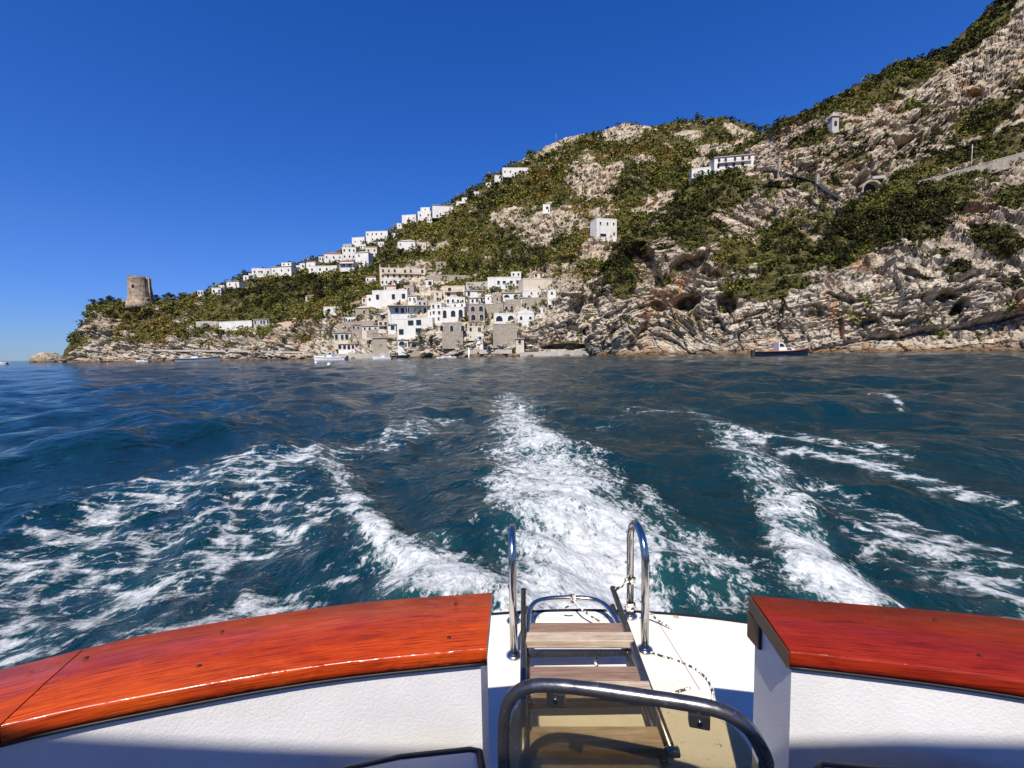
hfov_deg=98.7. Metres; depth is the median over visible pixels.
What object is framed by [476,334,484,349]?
house
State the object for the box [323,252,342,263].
house
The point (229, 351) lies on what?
walkway
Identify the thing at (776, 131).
tree
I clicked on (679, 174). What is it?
scrub
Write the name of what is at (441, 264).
house
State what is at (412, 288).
house
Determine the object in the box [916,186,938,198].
tree
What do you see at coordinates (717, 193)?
tree
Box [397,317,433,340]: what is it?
house
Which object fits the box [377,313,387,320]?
house
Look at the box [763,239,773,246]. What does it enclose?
bush
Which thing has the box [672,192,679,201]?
tree
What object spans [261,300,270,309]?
tree
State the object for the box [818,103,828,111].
tree
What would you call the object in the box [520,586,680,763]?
boarding ladder
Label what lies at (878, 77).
tree
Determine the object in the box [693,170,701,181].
tree
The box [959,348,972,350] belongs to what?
boulder
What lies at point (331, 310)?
house
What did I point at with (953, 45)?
bush
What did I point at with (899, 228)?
tree
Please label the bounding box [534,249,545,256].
tree
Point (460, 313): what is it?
window
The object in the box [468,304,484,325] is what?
house
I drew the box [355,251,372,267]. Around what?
house
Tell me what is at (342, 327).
retaining wall
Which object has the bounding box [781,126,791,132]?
tree
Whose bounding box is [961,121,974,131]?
tree
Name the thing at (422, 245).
house
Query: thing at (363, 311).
house
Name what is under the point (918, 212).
tree
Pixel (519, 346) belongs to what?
house
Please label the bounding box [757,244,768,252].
bush
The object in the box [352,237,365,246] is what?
house
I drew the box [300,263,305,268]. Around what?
house
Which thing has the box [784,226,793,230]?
bush
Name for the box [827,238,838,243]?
tree
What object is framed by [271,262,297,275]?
house
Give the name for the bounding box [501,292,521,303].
house
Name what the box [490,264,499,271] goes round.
tree
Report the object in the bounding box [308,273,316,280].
tree
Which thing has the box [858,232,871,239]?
tree
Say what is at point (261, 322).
house
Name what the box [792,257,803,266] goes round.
bush
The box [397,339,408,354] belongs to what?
house
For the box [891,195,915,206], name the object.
tree
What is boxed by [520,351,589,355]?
bathing platform
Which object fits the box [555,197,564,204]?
tree
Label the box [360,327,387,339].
retaining wall
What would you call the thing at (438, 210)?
house
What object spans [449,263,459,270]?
tree
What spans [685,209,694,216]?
tree
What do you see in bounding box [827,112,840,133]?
shrine
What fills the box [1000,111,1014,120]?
tree
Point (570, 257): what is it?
tree
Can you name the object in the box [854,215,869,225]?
tree
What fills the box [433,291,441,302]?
house
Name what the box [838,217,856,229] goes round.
tree
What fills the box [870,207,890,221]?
tree
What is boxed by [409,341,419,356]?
house
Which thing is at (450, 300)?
house
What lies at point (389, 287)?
house
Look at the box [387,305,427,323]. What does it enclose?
restaurant
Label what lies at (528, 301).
retaining wall
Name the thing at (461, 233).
tree
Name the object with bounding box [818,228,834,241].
tree
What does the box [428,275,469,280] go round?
retaining wall
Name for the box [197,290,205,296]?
house
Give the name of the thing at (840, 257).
tree
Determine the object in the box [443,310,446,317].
window
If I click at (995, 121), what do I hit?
tree
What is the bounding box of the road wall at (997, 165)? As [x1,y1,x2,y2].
[918,152,1023,183]
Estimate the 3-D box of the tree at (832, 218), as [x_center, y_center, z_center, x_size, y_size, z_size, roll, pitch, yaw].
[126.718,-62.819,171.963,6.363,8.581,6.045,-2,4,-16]
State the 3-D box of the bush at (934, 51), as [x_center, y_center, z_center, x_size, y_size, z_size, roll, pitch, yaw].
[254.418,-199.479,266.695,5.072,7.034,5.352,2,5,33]
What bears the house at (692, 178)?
on the cliff
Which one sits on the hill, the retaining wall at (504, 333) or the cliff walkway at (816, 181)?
the retaining wall at (504, 333)
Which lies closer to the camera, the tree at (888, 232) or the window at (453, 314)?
the tree at (888, 232)
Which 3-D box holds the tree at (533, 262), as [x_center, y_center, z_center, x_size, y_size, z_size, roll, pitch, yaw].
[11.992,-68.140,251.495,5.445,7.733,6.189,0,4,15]
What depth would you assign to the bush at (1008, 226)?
144.38 m
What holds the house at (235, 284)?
on the hill
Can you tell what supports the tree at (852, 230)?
on the cliff
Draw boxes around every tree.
[106,310,114,317]
[111,312,120,318]
[128,306,140,315]
[143,308,154,317]
[233,290,242,297]
[241,299,250,308]
[254,298,262,304]
[255,286,264,293]
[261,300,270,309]
[265,293,275,301]
[274,288,284,296]
[278,296,286,303]
[288,325,296,334]
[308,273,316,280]
[312,277,324,284]
[313,289,324,299]
[340,303,348,310]
[344,278,351,284]
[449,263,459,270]
[457,230,465,238]
[472,259,483,269]
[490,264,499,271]
[502,256,514,264]
[516,257,526,269]
[524,253,532,264]
[530,259,536,270]
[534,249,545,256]
[536,252,549,271]
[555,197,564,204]
[557,254,566,264]
[565,254,577,264]
[668,226,678,234]
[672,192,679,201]
[676,185,684,193]
[676,210,684,219]
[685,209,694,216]
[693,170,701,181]
[703,192,713,201]
[713,188,720,195]
[768,126,781,140]
[772,136,780,144]
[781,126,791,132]
[804,113,813,126]
[816,240,832,254]
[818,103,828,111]
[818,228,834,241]
[827,212,846,226]
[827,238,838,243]
[829,243,842,254]
[830,221,854,235]
[833,251,848,266]
[836,196,857,217]
[837,259,848,268]
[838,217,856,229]
[842,246,851,252]
[842,253,851,261]
[845,88,854,95]
[846,210,861,218]
[848,227,859,240]
[848,241,858,248]
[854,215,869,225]
[854,228,865,240]
[856,202,880,216]
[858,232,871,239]
[860,220,879,232]
[868,223,892,240]
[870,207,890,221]
[871,73,883,82]
[873,236,891,248]
[876,225,891,236]
[879,206,891,216]
[885,218,905,227]
[889,205,903,214]
[890,192,909,204]
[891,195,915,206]
[893,209,917,221]
[893,220,914,238]
[896,219,913,226]
[901,208,926,223]
[903,225,916,239]
[904,199,925,211]
[914,178,934,190]
[915,186,938,202]
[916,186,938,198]
[924,206,948,221]
[924,212,946,226]
[930,195,957,212]
[935,184,952,199]
[938,200,955,216]
[940,184,952,201]
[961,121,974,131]
[968,114,983,125]
[969,109,988,117]
[970,123,981,131]
[982,111,995,120]
[988,118,999,126]
[994,109,1002,117]
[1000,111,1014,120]
[1002,102,1011,109]
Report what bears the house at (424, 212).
on the hill
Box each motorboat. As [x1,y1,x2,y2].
[174,353,219,361]
[314,352,348,359]
[372,356,392,358]
[750,342,808,355]
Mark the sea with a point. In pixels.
(140, 498)
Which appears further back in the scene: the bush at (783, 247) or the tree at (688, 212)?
the tree at (688, 212)
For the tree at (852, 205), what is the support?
on the cliff
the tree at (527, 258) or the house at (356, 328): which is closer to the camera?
the house at (356, 328)
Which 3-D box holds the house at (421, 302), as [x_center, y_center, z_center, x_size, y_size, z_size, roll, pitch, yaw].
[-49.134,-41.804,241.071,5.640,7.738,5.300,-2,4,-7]
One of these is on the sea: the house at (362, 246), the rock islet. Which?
the rock islet
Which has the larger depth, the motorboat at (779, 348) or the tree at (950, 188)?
the tree at (950, 188)
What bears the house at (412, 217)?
on the hill
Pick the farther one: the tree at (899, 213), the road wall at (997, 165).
the road wall at (997, 165)
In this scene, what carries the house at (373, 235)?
on the hill
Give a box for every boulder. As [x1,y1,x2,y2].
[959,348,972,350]
[990,348,1003,350]
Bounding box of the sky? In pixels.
[0,0,994,360]
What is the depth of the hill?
300.55 m
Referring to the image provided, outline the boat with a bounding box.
[0,520,1023,767]
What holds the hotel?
on the hill
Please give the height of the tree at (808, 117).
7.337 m
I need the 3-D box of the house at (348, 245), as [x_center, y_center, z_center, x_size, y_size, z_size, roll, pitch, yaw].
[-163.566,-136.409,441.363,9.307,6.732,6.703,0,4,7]
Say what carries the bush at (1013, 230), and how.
on the cliff
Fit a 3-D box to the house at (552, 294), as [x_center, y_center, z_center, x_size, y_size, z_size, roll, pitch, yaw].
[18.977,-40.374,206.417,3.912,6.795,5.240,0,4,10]
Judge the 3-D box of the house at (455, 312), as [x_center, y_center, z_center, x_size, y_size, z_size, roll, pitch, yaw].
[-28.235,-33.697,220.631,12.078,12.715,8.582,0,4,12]
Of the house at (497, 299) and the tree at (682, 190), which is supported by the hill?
the house at (497, 299)
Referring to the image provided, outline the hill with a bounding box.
[58,117,758,362]
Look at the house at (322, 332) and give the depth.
257.92 m
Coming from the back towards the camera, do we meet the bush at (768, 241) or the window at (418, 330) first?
the window at (418, 330)
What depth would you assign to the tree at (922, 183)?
168.50 m
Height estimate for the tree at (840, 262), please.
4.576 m
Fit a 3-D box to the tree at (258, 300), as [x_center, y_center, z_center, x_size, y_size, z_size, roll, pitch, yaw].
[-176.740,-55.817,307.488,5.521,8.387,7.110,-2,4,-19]
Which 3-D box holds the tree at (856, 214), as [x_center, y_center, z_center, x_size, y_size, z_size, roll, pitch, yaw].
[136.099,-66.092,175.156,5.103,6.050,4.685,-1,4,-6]
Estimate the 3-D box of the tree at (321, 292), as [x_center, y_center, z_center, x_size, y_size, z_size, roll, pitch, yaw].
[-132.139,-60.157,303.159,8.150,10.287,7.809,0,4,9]
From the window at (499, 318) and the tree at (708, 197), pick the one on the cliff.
the tree at (708, 197)
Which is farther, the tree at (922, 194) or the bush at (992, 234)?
the tree at (922, 194)
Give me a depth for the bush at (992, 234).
142.80 m
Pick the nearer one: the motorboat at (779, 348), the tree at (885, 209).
the motorboat at (779, 348)
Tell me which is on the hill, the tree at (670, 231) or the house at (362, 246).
the house at (362, 246)
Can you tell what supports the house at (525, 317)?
on the hill
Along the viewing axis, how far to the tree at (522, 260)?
256.94 m
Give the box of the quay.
[318,353,389,358]
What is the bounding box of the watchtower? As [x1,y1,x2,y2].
[125,275,154,308]
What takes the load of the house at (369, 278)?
on the hill
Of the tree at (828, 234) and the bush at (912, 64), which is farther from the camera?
the bush at (912, 64)
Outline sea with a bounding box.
[0,350,1023,669]
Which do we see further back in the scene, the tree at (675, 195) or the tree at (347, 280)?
the tree at (347, 280)
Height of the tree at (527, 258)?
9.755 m
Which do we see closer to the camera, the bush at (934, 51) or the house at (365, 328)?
the house at (365, 328)
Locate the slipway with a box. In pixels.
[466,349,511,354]
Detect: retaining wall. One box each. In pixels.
[196,321,217,327]
[219,320,251,331]
[273,320,298,327]
[338,320,373,331]
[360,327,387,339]
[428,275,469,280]
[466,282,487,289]
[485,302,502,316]
[493,323,516,347]
[505,297,547,308]
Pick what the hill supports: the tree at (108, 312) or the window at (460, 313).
the tree at (108, 312)
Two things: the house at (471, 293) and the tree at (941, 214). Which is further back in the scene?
the house at (471, 293)
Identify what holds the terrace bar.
on the hill
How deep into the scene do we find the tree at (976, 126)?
199.40 m
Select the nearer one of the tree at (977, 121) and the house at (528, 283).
the tree at (977, 121)
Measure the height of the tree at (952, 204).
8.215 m
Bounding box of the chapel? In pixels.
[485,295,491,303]
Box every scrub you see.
[66,115,762,356]
[598,0,1023,345]
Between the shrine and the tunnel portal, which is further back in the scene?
the shrine
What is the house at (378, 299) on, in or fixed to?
on the hill
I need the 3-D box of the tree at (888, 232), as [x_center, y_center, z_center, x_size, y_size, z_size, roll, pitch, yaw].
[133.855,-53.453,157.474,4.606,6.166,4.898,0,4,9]
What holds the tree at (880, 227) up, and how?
on the cliff
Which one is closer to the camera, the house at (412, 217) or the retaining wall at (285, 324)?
the retaining wall at (285, 324)
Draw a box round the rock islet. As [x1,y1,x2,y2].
[29,352,61,362]
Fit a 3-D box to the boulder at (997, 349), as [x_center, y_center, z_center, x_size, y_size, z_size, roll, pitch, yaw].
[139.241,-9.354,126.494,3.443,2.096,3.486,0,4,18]
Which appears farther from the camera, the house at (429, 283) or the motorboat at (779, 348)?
the house at (429, 283)
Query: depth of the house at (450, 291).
237.71 m
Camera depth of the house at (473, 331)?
206.39 m
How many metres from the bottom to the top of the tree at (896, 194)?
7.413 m
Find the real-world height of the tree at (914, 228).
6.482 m
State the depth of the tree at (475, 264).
270.91 m
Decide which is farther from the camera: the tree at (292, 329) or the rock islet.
the rock islet
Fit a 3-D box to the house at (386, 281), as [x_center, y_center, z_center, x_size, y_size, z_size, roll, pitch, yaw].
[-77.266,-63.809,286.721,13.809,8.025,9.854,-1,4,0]
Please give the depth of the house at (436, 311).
218.90 m
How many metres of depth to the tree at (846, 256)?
156.26 m
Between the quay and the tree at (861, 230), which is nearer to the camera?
the tree at (861, 230)
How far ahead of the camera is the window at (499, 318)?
206.65 m
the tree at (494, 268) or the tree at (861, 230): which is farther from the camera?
the tree at (494, 268)
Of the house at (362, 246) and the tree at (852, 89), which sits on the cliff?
the tree at (852, 89)
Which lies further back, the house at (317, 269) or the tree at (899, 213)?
the house at (317, 269)
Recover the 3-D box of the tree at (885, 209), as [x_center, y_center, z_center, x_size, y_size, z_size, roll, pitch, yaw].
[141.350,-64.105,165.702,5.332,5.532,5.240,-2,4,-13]
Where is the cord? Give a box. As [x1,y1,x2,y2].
[562,576,713,699]
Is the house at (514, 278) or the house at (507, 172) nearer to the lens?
the house at (514, 278)
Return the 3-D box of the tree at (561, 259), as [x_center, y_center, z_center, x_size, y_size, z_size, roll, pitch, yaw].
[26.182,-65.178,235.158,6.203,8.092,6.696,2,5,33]
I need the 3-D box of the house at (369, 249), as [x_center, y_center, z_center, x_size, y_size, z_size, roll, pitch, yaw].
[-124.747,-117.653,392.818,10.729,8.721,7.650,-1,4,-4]
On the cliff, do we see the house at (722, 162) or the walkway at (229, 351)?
the house at (722, 162)
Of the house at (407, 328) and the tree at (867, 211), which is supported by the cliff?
the tree at (867, 211)
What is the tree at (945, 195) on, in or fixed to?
on the cliff
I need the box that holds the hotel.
[379,264,425,281]
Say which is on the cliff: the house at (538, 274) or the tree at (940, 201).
the tree at (940, 201)
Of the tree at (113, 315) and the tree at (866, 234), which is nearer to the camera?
the tree at (866, 234)
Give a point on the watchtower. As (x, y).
(139, 289)
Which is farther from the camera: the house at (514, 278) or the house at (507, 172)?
the house at (507, 172)
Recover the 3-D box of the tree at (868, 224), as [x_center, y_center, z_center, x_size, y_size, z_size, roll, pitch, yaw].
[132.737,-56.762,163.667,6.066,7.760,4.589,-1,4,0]
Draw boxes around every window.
[415,328,421,333]
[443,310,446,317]
[451,310,455,316]
[458,309,462,317]
[496,316,502,320]
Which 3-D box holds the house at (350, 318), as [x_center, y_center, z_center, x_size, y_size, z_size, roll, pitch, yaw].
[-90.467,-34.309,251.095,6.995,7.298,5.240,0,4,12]
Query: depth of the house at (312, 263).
393.93 m
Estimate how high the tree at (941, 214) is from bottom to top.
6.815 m
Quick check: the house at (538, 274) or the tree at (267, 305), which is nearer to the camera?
the house at (538, 274)
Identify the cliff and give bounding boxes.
[579,0,1023,354]
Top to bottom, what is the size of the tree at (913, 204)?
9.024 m
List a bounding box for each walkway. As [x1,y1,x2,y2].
[150,350,299,352]
[762,158,841,197]
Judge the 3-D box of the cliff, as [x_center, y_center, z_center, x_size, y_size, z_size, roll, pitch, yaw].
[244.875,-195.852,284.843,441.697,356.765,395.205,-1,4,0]
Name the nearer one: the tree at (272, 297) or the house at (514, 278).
the house at (514, 278)
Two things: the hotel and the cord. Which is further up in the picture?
the hotel
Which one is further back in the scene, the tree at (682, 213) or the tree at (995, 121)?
the tree at (682, 213)
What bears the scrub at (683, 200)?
on the cliff
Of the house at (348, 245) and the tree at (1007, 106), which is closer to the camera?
the tree at (1007, 106)
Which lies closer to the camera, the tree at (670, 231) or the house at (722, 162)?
the tree at (670, 231)
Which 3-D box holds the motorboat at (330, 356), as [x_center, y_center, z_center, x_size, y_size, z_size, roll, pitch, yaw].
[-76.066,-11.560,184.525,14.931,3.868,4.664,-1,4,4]
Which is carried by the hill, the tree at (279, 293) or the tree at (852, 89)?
the tree at (279, 293)
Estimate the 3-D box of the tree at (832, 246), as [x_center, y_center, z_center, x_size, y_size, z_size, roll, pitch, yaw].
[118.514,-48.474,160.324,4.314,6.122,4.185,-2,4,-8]
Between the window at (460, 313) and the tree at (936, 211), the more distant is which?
the window at (460, 313)
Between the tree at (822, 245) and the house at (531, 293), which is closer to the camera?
the tree at (822, 245)
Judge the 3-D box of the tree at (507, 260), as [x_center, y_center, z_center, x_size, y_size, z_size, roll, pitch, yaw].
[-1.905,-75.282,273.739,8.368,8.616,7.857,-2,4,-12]
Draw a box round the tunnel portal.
[856,175,885,193]
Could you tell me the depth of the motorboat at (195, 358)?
217.11 m
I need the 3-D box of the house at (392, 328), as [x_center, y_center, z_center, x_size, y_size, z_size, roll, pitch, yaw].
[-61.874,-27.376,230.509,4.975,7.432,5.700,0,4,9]
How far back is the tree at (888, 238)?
154.65 m
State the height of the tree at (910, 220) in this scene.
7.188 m
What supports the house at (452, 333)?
on the hill
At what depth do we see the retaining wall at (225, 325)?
293.45 m
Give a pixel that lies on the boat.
(422, 682)
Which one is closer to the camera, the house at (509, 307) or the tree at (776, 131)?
the house at (509, 307)
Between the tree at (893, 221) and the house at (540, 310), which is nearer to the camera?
the tree at (893, 221)
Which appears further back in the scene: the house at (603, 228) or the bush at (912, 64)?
the house at (603, 228)
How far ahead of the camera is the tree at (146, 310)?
307.80 m
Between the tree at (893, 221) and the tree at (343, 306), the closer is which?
the tree at (893, 221)
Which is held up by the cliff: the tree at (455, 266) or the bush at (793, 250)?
the bush at (793, 250)
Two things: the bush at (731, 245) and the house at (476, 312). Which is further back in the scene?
the house at (476, 312)
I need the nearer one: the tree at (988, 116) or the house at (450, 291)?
the tree at (988, 116)
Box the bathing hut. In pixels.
[338,343,358,353]
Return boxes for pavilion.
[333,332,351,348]
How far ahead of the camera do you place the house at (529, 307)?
206.86 m
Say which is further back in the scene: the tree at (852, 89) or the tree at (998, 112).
the tree at (852, 89)
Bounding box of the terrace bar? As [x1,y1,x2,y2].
[372,333,391,352]
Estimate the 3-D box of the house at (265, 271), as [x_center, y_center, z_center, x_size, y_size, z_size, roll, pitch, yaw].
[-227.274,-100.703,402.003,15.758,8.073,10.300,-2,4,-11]
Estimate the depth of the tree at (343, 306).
262.57 m
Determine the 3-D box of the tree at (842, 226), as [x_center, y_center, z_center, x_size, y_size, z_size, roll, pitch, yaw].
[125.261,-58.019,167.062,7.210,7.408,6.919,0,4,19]
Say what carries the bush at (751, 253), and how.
on the cliff
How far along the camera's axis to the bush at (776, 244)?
170.92 m
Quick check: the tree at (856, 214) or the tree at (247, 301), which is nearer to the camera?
the tree at (856, 214)
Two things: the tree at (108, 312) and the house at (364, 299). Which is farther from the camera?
the tree at (108, 312)
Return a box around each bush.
[727,241,734,247]
[727,255,738,266]
[747,249,756,257]
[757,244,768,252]
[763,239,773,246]
[773,241,782,249]
[779,245,789,254]
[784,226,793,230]
[788,245,798,254]
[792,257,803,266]
[906,61,916,68]
[928,48,937,56]
[948,43,956,50]
[988,232,997,243]
[999,224,1011,229]
[1003,228,1017,235]
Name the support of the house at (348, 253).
on the hill
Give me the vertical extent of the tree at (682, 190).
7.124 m
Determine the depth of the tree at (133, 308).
309.60 m
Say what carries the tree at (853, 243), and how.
on the cliff
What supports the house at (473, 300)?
on the hill
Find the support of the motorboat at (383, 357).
on the sea
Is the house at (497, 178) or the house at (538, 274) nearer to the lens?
the house at (538, 274)
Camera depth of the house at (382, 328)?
230.98 m
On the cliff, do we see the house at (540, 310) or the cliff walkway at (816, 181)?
the cliff walkway at (816, 181)
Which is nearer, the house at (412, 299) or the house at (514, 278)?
the house at (514, 278)
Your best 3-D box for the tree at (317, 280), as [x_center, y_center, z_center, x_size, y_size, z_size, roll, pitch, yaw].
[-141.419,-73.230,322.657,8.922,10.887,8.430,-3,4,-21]
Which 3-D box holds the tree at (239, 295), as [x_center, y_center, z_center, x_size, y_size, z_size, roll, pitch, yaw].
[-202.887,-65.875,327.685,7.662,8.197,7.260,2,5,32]
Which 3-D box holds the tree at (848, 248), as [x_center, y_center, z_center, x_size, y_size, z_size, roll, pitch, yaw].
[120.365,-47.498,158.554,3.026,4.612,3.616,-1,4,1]
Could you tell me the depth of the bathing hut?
242.64 m
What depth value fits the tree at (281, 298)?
304.94 m
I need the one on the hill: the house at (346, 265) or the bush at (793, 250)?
the house at (346, 265)
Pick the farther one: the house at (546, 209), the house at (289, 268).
the house at (289, 268)
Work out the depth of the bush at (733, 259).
173.16 m
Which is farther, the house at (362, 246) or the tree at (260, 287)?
the house at (362, 246)
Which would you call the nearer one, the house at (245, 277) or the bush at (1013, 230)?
the bush at (1013, 230)
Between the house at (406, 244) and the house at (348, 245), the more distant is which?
the house at (348, 245)
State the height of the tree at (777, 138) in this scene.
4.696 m
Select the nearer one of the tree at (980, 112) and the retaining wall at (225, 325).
the tree at (980, 112)
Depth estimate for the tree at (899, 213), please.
157.01 m
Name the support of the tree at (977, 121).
on the cliff
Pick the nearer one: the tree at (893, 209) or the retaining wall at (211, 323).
the tree at (893, 209)
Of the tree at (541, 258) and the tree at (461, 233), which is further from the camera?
the tree at (461, 233)
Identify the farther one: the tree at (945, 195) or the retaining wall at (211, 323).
the retaining wall at (211, 323)
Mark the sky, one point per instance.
(187, 146)
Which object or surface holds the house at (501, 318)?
on the hill
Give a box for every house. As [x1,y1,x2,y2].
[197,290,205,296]
[212,288,224,294]
[225,281,246,288]
[243,275,252,280]
[251,268,270,277]
[252,319,272,328]
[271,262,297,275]
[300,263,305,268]
[306,261,319,271]
[308,265,339,273]
[320,329,331,340]
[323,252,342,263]
[323,307,339,315]
[339,260,356,271]
[342,247,357,259]
[343,244,354,246]
[345,317,360,322]
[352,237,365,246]
[352,323,361,337]
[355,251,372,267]
[355,306,374,318]
[360,244,368,249]
[361,325,377,339]
[362,296,366,304]
[365,246,378,252]
[366,231,389,243]
[366,276,376,282]
[366,289,409,308]
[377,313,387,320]
[378,321,387,336]
[380,278,404,288]
[384,285,396,289]
[387,324,396,334]
[397,240,416,249]
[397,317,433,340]
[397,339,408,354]
[402,214,417,223]
[404,285,415,293]
[407,295,420,304]
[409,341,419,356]
[416,300,426,304]
[417,242,425,250]
[418,207,431,220]
[426,280,433,287]
[431,303,444,323]
[432,205,452,219]
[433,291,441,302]
[436,262,445,271]
[440,322,464,348]
[441,303,467,321]
[443,286,465,298]
[445,297,464,304]
[464,290,487,302]
[467,322,484,340]
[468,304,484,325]
[469,297,484,303]
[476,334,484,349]
[487,272,520,291]
[493,296,502,302]
[493,313,515,323]
[494,175,502,183]
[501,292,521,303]
[502,167,527,178]
[503,304,514,312]
[515,338,524,352]
[518,278,552,291]
[518,310,533,326]
[521,290,546,296]
[526,305,535,315]
[533,272,544,277]
[536,308,542,315]
[543,204,550,214]
[548,290,556,304]
[590,218,616,241]
[689,167,710,184]
[709,153,755,173]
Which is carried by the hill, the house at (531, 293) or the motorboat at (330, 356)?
the house at (531, 293)
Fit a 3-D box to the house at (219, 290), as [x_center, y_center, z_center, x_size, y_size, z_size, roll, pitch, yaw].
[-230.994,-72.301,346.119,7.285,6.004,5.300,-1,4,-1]

